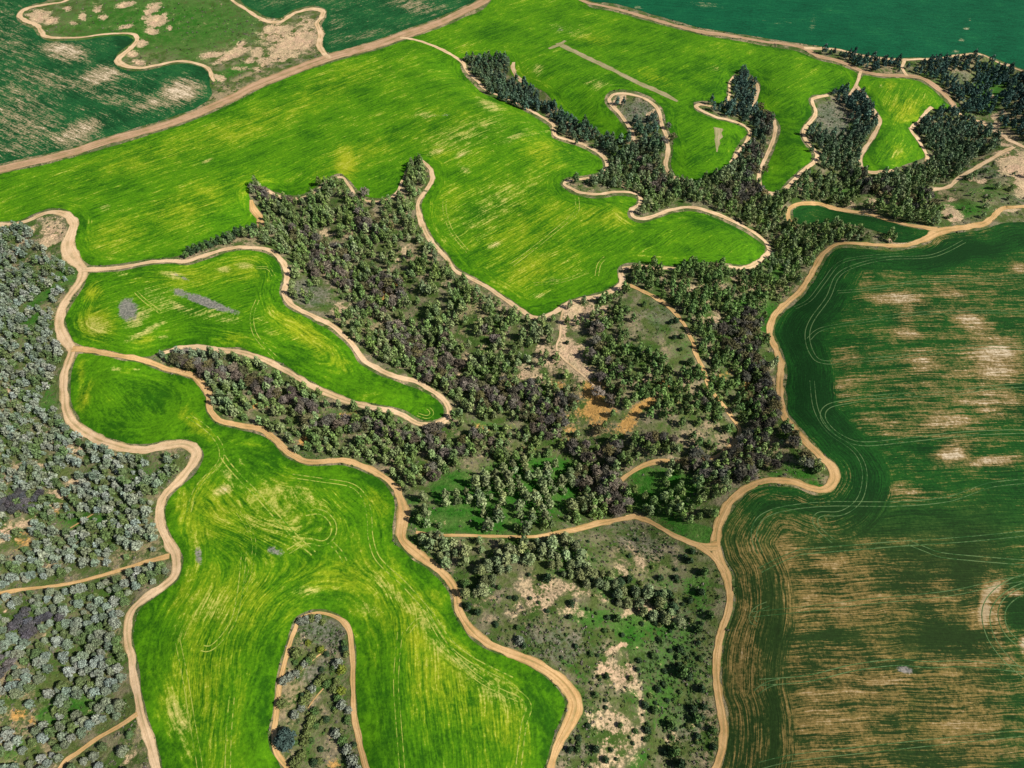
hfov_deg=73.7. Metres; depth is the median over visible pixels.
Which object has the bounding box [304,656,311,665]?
bush
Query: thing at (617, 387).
leafless tree
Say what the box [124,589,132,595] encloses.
pine tree
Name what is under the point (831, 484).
dirt road
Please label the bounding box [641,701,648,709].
bush
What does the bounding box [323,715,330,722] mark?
bush
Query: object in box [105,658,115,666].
pine tree
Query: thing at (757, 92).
dirt track
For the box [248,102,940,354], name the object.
leafless woodland
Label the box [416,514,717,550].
dirt track
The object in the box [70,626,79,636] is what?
pine tree
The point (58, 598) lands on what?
pine tree
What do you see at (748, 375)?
leafless tree
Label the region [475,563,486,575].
pine tree
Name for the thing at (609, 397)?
leafless tree
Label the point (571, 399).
leafless tree
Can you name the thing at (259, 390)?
leafless tree
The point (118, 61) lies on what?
dirt track
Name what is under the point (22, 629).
leafless tree
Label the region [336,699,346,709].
bush
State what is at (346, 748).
bush
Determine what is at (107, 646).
pine tree
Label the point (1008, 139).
dirt track
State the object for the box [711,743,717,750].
bush
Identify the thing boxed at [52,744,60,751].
pine tree
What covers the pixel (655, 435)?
leafless tree
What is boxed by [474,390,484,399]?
leafless tree
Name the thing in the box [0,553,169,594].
dirt track
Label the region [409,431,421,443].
leafless tree
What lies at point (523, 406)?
leafless tree
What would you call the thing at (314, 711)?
bush
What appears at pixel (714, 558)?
dirt track
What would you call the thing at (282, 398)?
leafless tree
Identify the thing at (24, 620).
leafless tree
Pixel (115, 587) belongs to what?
pine tree
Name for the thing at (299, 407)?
leafless tree
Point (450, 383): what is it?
leafless tree
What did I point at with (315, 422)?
leafless tree
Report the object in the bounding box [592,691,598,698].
bush
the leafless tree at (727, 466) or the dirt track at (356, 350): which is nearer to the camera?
the leafless tree at (727, 466)
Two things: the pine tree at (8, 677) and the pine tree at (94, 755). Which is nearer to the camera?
the pine tree at (94, 755)
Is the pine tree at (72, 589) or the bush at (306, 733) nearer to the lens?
the bush at (306, 733)
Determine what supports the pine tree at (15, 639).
on the ground
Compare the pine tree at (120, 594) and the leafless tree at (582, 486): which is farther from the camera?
the leafless tree at (582, 486)
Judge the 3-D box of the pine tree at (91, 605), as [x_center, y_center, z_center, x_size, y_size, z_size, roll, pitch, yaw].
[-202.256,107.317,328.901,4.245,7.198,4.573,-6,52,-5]
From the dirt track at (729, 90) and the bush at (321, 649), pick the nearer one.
the bush at (321, 649)
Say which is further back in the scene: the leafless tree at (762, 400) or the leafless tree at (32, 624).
the leafless tree at (762, 400)
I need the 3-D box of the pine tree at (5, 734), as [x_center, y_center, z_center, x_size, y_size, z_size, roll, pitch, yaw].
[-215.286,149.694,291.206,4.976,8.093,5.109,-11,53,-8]
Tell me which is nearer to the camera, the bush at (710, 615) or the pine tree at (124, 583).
the bush at (710, 615)
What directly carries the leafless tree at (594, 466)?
on the ground
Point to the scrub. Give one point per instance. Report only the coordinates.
(586, 746)
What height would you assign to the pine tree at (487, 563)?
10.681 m
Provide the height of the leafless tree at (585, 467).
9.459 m
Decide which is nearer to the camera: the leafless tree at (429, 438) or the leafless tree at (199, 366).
the leafless tree at (429, 438)
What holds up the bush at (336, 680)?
on the ground
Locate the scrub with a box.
[0,0,1023,767]
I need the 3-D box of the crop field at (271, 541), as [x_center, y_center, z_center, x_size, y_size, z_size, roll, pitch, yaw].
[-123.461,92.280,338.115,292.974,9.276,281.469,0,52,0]
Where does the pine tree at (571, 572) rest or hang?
on the ground
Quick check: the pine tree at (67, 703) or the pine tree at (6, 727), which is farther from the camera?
the pine tree at (67, 703)
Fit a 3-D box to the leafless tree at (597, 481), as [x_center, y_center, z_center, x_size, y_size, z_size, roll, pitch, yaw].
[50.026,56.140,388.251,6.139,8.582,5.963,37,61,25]
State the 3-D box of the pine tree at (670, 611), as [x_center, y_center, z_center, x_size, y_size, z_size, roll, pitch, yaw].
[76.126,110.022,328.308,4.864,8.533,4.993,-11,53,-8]
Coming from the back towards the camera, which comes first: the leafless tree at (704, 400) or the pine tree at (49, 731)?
the leafless tree at (704, 400)
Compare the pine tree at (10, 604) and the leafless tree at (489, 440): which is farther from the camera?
the leafless tree at (489, 440)
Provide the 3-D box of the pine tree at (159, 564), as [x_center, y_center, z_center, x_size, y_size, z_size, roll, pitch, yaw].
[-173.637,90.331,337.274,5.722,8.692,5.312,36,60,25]
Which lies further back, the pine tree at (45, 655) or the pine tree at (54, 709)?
the pine tree at (45, 655)
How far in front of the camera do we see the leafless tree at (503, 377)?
414.47 m
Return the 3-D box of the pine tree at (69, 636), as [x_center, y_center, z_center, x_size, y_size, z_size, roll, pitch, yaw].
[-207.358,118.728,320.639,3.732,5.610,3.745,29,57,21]
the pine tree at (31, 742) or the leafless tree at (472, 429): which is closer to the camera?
the pine tree at (31, 742)
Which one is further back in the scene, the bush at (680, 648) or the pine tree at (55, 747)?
the bush at (680, 648)
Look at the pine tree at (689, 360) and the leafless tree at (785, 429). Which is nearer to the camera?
the leafless tree at (785, 429)
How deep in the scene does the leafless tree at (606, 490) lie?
382.72 m
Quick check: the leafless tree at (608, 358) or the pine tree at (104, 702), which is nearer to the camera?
the pine tree at (104, 702)
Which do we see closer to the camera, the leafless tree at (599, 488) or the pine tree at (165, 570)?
the pine tree at (165, 570)
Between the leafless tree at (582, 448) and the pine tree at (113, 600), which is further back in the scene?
the leafless tree at (582, 448)
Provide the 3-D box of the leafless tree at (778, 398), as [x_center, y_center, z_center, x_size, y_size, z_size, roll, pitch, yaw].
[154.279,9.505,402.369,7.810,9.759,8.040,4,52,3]
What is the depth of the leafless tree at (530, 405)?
404.77 m
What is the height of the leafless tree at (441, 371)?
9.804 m
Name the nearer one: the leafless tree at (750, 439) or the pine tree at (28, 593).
the pine tree at (28, 593)
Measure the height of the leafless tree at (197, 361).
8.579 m
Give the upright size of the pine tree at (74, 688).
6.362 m
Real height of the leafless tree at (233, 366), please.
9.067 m
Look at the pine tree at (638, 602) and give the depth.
327.69 m
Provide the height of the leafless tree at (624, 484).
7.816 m
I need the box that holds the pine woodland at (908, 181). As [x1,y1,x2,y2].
[0,43,1023,767]
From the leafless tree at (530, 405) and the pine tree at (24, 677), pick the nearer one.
the pine tree at (24, 677)
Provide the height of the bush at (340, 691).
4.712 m
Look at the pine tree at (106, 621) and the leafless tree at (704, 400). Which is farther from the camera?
the leafless tree at (704, 400)
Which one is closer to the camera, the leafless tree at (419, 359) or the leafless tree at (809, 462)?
the leafless tree at (809, 462)
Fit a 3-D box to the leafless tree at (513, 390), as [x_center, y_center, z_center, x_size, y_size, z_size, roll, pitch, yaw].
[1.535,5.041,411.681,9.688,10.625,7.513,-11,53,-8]
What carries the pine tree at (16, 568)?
on the ground
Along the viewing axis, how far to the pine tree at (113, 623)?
321.52 m
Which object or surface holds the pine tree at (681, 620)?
on the ground
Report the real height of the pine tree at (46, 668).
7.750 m
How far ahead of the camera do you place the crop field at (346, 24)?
706.63 m
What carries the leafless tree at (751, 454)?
on the ground
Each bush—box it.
[276,697,287,709]
[278,675,288,685]
[285,672,293,681]
[288,756,302,767]
[289,647,302,659]
[290,710,298,720]
[291,670,300,678]
[295,665,302,672]
[296,617,304,625]
[296,749,306,760]
[297,696,308,706]
[297,705,305,712]
[299,737,308,747]
[300,660,308,667]
[300,729,310,739]
[303,615,310,623]
[303,721,313,729]
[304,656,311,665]
[304,690,312,698]
[305,639,311,646]
[306,713,316,722]
[307,683,316,693]
[308,613,316,622]
[308,652,315,659]
[309,737,314,743]
[310,706,318,715]
[310,758,317,767]
[312,679,320,686]
[312,722,318,729]
[314,614,321,621]
[316,758,322,764]
[317,645,324,653]
[317,673,326,683]
[319,618,325,625]
[322,679,330,688]
[323,650,329,656]
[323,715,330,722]
[329,684,338,694]
[330,728,340,738]
[332,658,342,668]
[333,677,339,684]
[333,694,342,702]
[336,664,346,674]
[336,685,346,695]
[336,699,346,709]
[337,736,347,746]
[341,645,348,652]
[342,650,349,657]
[342,743,351,755]
[343,717,350,724]
[345,706,351,713]
[346,754,358,767]
[460,579,469,587]
[464,602,470,609]
[474,608,480,615]
[514,635,524,645]
[523,548,532,554]
[542,573,551,582]
[566,746,573,753]
[567,599,574,607]
[574,744,580,752]
[575,734,581,741]
[585,575,594,583]
[585,722,591,728]
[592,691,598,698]
[592,744,599,753]
[602,755,609,763]
[613,614,621,622]
[624,574,632,583]
[628,674,633,680]
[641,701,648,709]
[644,725,651,734]
[649,651,657,658]
[651,706,658,714]
[653,590,662,597]
[654,685,660,692]
[657,574,663,580]
[658,638,664,644]
[661,748,667,756]
[665,589,673,597]
[665,719,675,729]
[666,745,679,760]
[668,618,679,629]
[672,574,679,581]
[673,317,679,323]
[675,758,686,767]
[676,664,689,678]
[677,645,683,653]
[685,672,693,681]
[687,557,693,563]
[687,597,693,603]
[689,704,697,712]
[689,711,702,723]
[694,624,703,633]
[694,732,700,739]
[697,588,705,596]
[697,684,705,693]
[701,567,709,575]
[702,703,708,710]
[707,612,714,620]
[709,725,717,734]
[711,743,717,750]
[811,466,820,474]
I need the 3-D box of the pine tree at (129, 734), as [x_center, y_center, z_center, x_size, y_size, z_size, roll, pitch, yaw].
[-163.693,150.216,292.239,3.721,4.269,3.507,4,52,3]
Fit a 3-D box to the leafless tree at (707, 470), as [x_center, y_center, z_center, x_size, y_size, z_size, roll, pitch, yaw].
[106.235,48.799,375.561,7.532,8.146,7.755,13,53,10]
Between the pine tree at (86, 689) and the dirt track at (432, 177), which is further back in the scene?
the dirt track at (432, 177)
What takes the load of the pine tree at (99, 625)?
on the ground
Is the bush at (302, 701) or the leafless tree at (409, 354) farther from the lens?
the leafless tree at (409, 354)
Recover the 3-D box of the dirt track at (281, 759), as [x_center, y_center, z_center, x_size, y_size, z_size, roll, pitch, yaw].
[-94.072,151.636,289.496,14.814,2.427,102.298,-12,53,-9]
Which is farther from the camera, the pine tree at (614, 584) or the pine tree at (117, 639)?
the pine tree at (614, 584)
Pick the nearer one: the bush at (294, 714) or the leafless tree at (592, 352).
the bush at (294, 714)
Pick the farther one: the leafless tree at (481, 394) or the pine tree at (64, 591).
the leafless tree at (481, 394)
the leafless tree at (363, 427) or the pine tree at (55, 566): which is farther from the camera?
the leafless tree at (363, 427)
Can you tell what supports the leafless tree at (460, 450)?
on the ground
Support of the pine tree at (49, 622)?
on the ground
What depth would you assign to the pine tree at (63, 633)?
320.11 m
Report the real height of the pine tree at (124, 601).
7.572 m
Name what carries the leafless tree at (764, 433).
on the ground
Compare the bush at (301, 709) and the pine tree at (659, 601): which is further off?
the pine tree at (659, 601)
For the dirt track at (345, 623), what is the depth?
304.56 m
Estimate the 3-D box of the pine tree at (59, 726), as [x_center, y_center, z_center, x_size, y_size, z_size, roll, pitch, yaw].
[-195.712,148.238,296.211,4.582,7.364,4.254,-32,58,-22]
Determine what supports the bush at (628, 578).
on the ground
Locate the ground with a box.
[0,0,1023,767]
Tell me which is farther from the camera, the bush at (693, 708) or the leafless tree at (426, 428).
the leafless tree at (426, 428)
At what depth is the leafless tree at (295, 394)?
405.44 m
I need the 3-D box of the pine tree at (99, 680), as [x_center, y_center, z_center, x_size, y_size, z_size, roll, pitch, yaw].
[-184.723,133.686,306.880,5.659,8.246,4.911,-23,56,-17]
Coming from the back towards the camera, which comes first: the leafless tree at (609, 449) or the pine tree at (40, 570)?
the leafless tree at (609, 449)
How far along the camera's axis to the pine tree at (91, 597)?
331.33 m
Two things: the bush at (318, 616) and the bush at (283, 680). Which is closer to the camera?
the bush at (283, 680)
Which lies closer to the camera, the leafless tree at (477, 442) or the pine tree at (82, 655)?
the pine tree at (82, 655)
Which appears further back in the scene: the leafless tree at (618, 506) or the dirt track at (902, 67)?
the dirt track at (902, 67)
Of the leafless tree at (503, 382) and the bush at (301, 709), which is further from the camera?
the leafless tree at (503, 382)
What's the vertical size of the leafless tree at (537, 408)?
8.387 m
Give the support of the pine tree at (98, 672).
on the ground
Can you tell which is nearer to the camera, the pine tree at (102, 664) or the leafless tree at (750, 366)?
the pine tree at (102, 664)
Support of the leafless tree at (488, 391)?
on the ground
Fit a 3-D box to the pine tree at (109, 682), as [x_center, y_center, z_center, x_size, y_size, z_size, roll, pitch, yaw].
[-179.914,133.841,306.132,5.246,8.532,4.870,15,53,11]
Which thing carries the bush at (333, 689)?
on the ground
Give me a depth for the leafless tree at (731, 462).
375.38 m
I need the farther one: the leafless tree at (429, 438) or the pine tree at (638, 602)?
the leafless tree at (429, 438)
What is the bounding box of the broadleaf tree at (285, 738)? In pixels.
[272,726,296,752]
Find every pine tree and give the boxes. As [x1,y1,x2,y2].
[0,580,8,588]
[0,626,6,633]
[0,633,8,640]
[0,639,11,649]
[0,656,10,667]
[0,686,6,694]
[0,706,6,713]
[0,729,14,741]
[0,746,6,756]
[1,592,10,600]
[1,617,8,623]
[2,726,10,731]
[3,741,14,750]
[4,651,12,657]
[4,680,18,691]
[5,560,11,568]
[5,572,19,583]
[5,631,16,640]
[6,675,12,681]
[7,600,15,608]
[9,563,20,573]
[9,688,24,699]
[9,763,18,767]
[10,649,25,659]
[11,595,22,605]
[11,635,21,644]
[11,735,22,746]
[12,668,23,678]
[14,645,25,651]
[16,681,27,690]
[17,746,27,754]
[19,639,30,646]
[19,657,28,664]
[20,673,32,682]
[21,576,30,582]
[23,683,35,692]
[24,699,34,708]
[24,760,34,767]
[25,571,35,578]
[25,590,34,596]
[26,563,36,570]
[26,649,31,655]
[27,738,36,747]
[30,604,39,611]
[30,726,41,737]
[31,648,43,657]
[32,657,48,668]
[33,594,42,600]
[33,601,42,607]
[33,674,45,684]
[34,608,43,615]
[35,641,44,649]
[35,753,46,763]
[36,732,48,743]
[37,567,45,574]
[37,624,48,632]
[38,721,48,729]
[40,573,47,579]
[40,637,48,644]
[41,607,48,612]
[41,651,50,659]
[41,664,53,673]
[42,759,52,767]
[43,596,51,603]
[43,689,54,698]
[44,726,56,737]
[45,587,56,595]
[45,620,53,626]
[46,568,55,576]
[48,739,56,746]
[49,752,54,758]
[50,606,57,613]
[50,705,58,716]
[51,636,63,647]
[52,563,61,570]
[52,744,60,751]
[53,594,64,603]
[53,697,68,707]
[53,754,63,762]
[55,621,63,631]
[55,680,69,690]
[55,692,68,699]
[55,712,64,720]
[55,721,64,732]
[56,567,66,576]
[57,605,70,616]
[57,651,69,664]
[57,707,67,717]
[57,731,67,742]
[60,630,68,638]
[60,719,69,728]
[60,740,69,748]
[61,587,69,594]
[61,619,71,629]
[61,639,73,649]
[61,687,71,695]
[62,666,75,677]
[62,699,72,708]
[65,567,71,573]
[66,633,73,640]
[66,733,75,742]
[66,763,77,767]
[67,721,78,732]
[68,606,75,612]
[70,586,80,595]
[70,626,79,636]
[70,656,80,665]
[70,710,81,720]
[71,686,78,691]
[71,689,83,699]
[72,635,84,644]
[73,593,84,600]
[73,599,83,608]
[73,616,82,627]
[75,583,87,591]
[75,675,88,687]
[76,651,88,660]
[76,727,86,739]
[77,659,88,669]
[78,669,85,675]
[78,716,89,727]
[79,757,88,765]
[80,632,87,639]
[83,614,91,620]
[83,620,91,626]
[83,685,91,693]
[84,644,95,653]
[84,666,92,674]
[84,719,94,730]
[85,625,98,635]
[86,603,97,610]
[86,681,95,687]
[87,583,95,590]
[87,594,94,601]
[87,691,94,698]
[88,634,96,643]
[88,701,96,709]
[88,751,98,762]
[89,659,99,669]
[89,686,99,696]
[91,615,98,622]
[91,638,103,648]
[91,714,102,725]
[93,668,103,676]
[93,761,102,767]
[94,596,103,606]
[94,629,106,639]
[94,655,106,663]
[94,694,103,702]
[94,703,103,713]
[95,676,108,687]
[96,607,104,613]
[96,622,103,628]
[96,648,105,655]
[97,582,104,589]
[97,742,107,751]
[98,613,107,621]
[98,660,111,670]
[99,697,111,710]
[99,715,106,722]
[101,687,111,696]
[102,578,109,585]
[102,601,110,610]
[104,618,108,627]
[104,631,114,641]
[104,641,112,650]
[104,678,117,688]
[105,624,115,630]
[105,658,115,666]
[106,704,116,713]
[107,665,114,675]
[108,617,120,629]
[109,596,119,607]
[109,610,118,618]
[111,636,121,645]
[111,683,120,692]
[112,575,120,583]
[112,583,122,591]
[112,645,122,653]
[112,663,122,673]
[112,712,120,720]
[113,699,126,711]
[114,591,124,602]
[115,609,123,616]
[116,652,127,661]
[116,673,126,682]
[116,745,128,757]
[120,579,130,587]
[120,597,129,605]
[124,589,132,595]
[125,568,133,576]
[126,731,133,738]
[131,581,140,589]
[133,566,142,573]
[136,573,148,584]
[141,566,150,573]
[146,570,156,579]
[147,561,155,570]
[149,578,155,584]
[155,560,166,571]
[161,567,168,573]
[460,588,469,598]
[472,566,478,573]
[472,588,479,597]
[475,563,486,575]
[476,582,490,596]
[479,574,489,584]
[482,559,493,572]
[488,574,496,584]
[495,565,504,574]
[505,565,511,572]
[547,560,555,569]
[554,559,562,568]
[566,559,574,568]
[568,569,575,579]
[574,560,581,570]
[574,568,585,581]
[581,561,591,569]
[582,579,590,588]
[583,566,595,578]
[593,578,603,588]
[599,570,606,577]
[601,581,609,590]
[603,576,613,586]
[606,570,614,577]
[609,579,618,588]
[612,588,623,598]
[616,577,625,587]
[616,598,622,606]
[619,586,627,595]
[623,597,632,609]
[631,585,640,597]
[632,597,644,610]
[638,607,647,616]
[642,583,655,598]
[648,609,658,620]
[654,597,665,610]
[656,602,669,610]
[659,609,665,618]
[660,588,667,597]
[661,613,671,624]
[666,608,674,618]
[667,601,678,613]
[674,614,685,627]
[685,357,694,364]
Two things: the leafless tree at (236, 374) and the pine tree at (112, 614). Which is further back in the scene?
the leafless tree at (236, 374)
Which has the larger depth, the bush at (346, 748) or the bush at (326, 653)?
the bush at (326, 653)
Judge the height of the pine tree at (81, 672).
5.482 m
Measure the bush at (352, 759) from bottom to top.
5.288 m
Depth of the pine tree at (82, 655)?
313.10 m
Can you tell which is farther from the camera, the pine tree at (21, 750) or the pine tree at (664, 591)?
the pine tree at (664, 591)
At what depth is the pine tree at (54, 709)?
298.69 m
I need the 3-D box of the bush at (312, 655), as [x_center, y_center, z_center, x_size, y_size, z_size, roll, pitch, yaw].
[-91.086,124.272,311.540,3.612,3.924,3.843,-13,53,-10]
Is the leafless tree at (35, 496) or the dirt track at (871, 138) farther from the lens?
the dirt track at (871, 138)
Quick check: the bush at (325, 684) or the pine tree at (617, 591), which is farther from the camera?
the pine tree at (617, 591)
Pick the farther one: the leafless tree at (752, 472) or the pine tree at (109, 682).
the leafless tree at (752, 472)
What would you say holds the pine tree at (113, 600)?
on the ground
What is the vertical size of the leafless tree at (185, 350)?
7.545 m
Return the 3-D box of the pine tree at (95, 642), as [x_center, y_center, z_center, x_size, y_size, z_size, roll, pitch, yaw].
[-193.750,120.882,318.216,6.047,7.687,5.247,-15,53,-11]
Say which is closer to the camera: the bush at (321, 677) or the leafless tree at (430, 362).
the bush at (321, 677)
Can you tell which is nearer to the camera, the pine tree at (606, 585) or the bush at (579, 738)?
the bush at (579, 738)
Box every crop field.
[0,0,211,163]
[0,0,857,315]
[66,250,443,420]
[71,353,564,767]
[241,0,475,52]
[590,0,1023,68]
[721,222,1023,767]
[793,205,928,242]
[858,75,948,170]
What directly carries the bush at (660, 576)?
on the ground
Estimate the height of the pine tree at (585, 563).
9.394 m
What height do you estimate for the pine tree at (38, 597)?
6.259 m
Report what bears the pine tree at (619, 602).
on the ground
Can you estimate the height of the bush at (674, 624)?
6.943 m
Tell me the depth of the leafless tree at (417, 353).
429.36 m
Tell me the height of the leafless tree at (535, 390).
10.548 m
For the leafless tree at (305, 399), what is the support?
on the ground
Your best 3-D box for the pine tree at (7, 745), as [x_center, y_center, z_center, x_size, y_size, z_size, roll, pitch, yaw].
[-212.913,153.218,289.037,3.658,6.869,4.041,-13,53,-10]
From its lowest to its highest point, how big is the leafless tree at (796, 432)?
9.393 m
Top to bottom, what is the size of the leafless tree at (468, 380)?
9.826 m
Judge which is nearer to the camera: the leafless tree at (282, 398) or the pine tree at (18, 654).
the pine tree at (18, 654)
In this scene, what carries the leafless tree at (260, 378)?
on the ground
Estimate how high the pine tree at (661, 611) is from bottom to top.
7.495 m
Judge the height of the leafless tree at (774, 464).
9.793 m
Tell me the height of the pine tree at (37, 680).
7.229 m
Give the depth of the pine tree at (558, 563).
334.48 m
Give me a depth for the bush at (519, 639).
312.19 m
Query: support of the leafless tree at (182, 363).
on the ground
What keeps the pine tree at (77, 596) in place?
on the ground
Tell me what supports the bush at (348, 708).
on the ground
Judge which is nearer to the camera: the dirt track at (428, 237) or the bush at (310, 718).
the bush at (310, 718)
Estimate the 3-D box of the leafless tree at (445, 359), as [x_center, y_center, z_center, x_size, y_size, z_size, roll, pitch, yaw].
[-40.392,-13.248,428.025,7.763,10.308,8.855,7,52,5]
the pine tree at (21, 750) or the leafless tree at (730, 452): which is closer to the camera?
the pine tree at (21, 750)
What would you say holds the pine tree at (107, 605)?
on the ground
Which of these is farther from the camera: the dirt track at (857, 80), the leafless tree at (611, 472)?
the dirt track at (857, 80)
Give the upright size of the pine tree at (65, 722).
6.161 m
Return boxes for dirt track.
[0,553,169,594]
[16,0,214,81]
[58,712,137,767]
[70,513,94,528]
[81,245,452,426]
[231,0,332,58]
[249,200,264,226]
[264,176,354,199]
[271,622,298,767]
[301,611,369,767]
[353,180,403,202]
[400,37,771,269]
[416,191,625,319]
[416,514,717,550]
[422,160,434,189]
[510,62,521,82]
[549,40,565,48]
[555,308,594,385]
[556,43,677,101]
[607,92,679,178]
[620,282,741,481]
[622,265,675,269]
[694,103,751,161]
[696,543,726,573]
[713,127,722,151]
[726,76,732,102]
[751,79,759,105]
[757,120,777,195]
[784,94,828,188]
[785,201,937,231]
[804,47,1022,70]
[848,71,862,97]
[855,86,893,173]
[901,60,908,75]
[909,106,933,163]
[933,146,1015,190]
[955,108,1023,147]
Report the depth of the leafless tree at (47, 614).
325.57 m
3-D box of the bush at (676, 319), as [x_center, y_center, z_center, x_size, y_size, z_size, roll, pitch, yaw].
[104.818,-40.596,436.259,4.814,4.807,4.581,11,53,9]
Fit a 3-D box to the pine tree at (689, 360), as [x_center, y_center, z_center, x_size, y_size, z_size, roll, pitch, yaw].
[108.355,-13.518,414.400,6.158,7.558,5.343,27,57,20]
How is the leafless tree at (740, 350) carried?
on the ground
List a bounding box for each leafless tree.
[0,504,6,511]
[0,667,8,678]
[2,658,16,669]
[4,500,14,508]
[6,493,17,501]
[7,506,16,513]
[7,620,18,631]
[11,617,22,628]
[13,487,24,497]
[14,611,24,619]
[15,503,23,509]
[18,491,26,498]
[18,623,30,634]
[19,606,30,615]
[20,496,30,504]
[21,503,34,513]
[21,629,33,639]
[22,616,32,624]
[23,620,35,630]
[26,627,37,638]
[30,493,37,501]
[33,613,46,624]
[35,488,43,495]
[44,611,52,619]
[53,613,65,621]
[169,351,180,362]
[178,347,190,355]
[178,353,188,363]
[179,357,188,367]
[184,357,195,369]
[190,357,201,365]
[195,361,203,373]
[197,367,212,376]
[201,359,214,367]
[212,368,221,376]
[216,371,227,380]
[218,364,228,373]
[227,362,238,373]
[230,368,243,381]
[238,365,249,375]
[244,375,256,385]
[250,379,261,390]
[251,371,258,378]
[252,386,264,394]
[257,375,264,385]
[261,375,273,387]
[265,388,275,398]
[266,385,280,395]
[271,387,281,398]
[278,396,286,403]
[284,390,301,402]
[287,385,295,393]
[295,404,303,413]
[300,397,308,402]
[300,412,313,425]
[305,398,318,410]
[307,419,317,428]
[309,405,318,413]
[321,415,331,425]
[327,413,335,422]
[332,418,343,428]
[339,413,350,423]
[349,421,361,432]
[360,421,368,429]
[361,415,372,424]
[374,419,383,427]
[374,425,386,435]
[377,424,392,435]
[389,428,403,439]
[395,423,404,429]
[401,428,411,439]
[405,351,412,357]
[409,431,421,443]
[412,350,425,359]
[415,356,428,364]
[415,364,423,372]
[420,368,433,378]
[422,350,432,359]
[422,425,431,432]
[423,374,433,382]
[423,434,433,444]
[423,462,436,470]
[425,359,435,368]
[426,347,434,354]
[426,468,441,480]
[427,421,438,433]
[428,442,437,450]
[435,367,447,376]
[436,422,444,429]
[437,356,445,365]
[437,431,446,442]
[437,445,452,459]
[441,355,451,366]
[447,355,456,365]
[447,379,457,389]
[448,368,458,375]
[454,358,466,368]
[454,442,466,454]
[457,434,465,442]
[458,376,466,384]
[459,379,468,389]
[466,376,477,383]
[467,381,478,391]
[468,384,480,394]
[468,426,477,435]
[471,427,483,439]
[472,438,485,451]
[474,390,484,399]
[477,380,487,388]
[479,398,491,407]
[480,384,489,392]
[483,373,491,380]
[485,388,492,397]
[487,436,496,445]
[489,393,495,402]
[495,394,505,404]
[497,378,508,389]
[498,375,508,386]
[506,385,519,396]
[507,398,517,407]
[517,382,523,389]
[518,401,526,411]
[518,409,529,419]
[523,384,533,396]
[523,403,534,411]
[524,378,534,385]
[529,385,542,396]
[529,413,538,422]
[529,422,536,432]
[535,404,545,414]
[536,415,544,423]
[537,424,547,432]
[538,397,545,403]
[541,402,550,411]
[543,412,554,424]
[544,431,552,440]
[547,408,556,417]
[551,426,562,437]
[553,397,561,406]
[554,390,566,400]
[555,416,562,423]
[556,408,565,416]
[558,397,568,405]
[560,417,569,426]
[566,392,578,401]
[566,438,577,449]
[567,443,577,455]
[568,398,577,407]
[570,471,581,479]
[572,475,582,487]
[578,443,587,453]
[578,482,585,491]
[579,450,590,461]
[580,475,593,484]
[581,439,591,448]
[582,465,588,473]
[585,347,596,358]
[587,452,595,462]
[590,463,599,470]
[591,385,605,395]
[592,468,604,478]
[594,371,608,381]
[594,425,604,434]
[595,446,606,457]
[595,479,602,485]
[595,485,606,494]
[599,475,607,486]
[600,464,610,475]
[601,485,612,495]
[602,443,616,455]
[603,498,613,507]
[604,393,614,403]
[604,455,617,465]
[604,470,618,481]
[605,355,616,366]
[605,356,611,364]
[608,477,621,489]
[609,503,625,516]
[610,490,621,501]
[613,438,623,448]
[614,365,624,372]
[614,449,621,456]
[615,382,626,392]
[615,496,622,503]
[619,481,628,491]
[621,496,633,507]
[643,432,656,439]
[650,430,661,441]
[659,431,667,440]
[668,434,679,443]
[680,456,689,466]
[683,457,692,468]
[688,446,704,457]
[689,456,702,469]
[699,396,708,406]
[699,467,711,477]
[700,453,711,464]
[709,463,717,471]
[717,467,730,479]
[721,462,730,470]
[726,446,737,457]
[727,456,736,468]
[732,467,745,480]
[733,447,742,457]
[735,348,747,354]
[735,457,744,467]
[736,434,749,446]
[736,464,749,478]
[737,351,748,358]
[739,370,749,381]
[741,390,753,402]
[742,374,750,382]
[742,428,754,437]
[743,458,756,468]
[744,457,754,466]
[745,352,754,362]
[746,435,756,447]
[746,450,754,457]
[747,468,758,480]
[748,362,759,373]
[749,420,762,430]
[751,352,763,363]
[753,382,763,391]
[753,393,768,404]
[753,402,766,413]
[754,415,764,424]
[754,450,759,463]
[756,359,766,366]
[756,434,765,446]
[757,453,770,464]
[758,377,772,389]
[758,431,770,441]
[759,365,767,374]
[759,410,769,415]
[762,373,771,380]
[762,421,772,428]
[765,415,778,426]
[766,389,777,397]
[768,393,780,401]
[768,399,783,409]
[769,459,781,469]
[772,408,782,418]
[781,423,791,433]
[788,435,800,445]
[790,429,800,436]
[799,448,814,460]
[799,455,814,467]
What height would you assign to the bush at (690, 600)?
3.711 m
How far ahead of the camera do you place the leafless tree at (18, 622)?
321.31 m
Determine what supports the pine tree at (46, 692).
on the ground
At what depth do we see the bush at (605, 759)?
286.41 m
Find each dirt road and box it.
[0,0,489,172]
[0,210,201,767]
[71,346,582,767]
[579,0,956,106]
[710,205,1023,767]
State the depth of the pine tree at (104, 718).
297.48 m
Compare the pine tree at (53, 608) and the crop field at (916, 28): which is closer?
the pine tree at (53, 608)
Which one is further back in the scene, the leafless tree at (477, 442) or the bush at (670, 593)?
the leafless tree at (477, 442)
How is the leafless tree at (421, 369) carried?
on the ground
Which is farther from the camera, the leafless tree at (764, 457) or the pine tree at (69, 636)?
the leafless tree at (764, 457)
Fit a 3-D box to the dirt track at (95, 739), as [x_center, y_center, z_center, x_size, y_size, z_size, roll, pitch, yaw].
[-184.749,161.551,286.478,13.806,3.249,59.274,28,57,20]
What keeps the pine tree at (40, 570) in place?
on the ground
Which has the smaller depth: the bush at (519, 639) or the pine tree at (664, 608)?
the bush at (519, 639)
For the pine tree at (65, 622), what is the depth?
322.84 m
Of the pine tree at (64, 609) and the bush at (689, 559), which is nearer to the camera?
the pine tree at (64, 609)

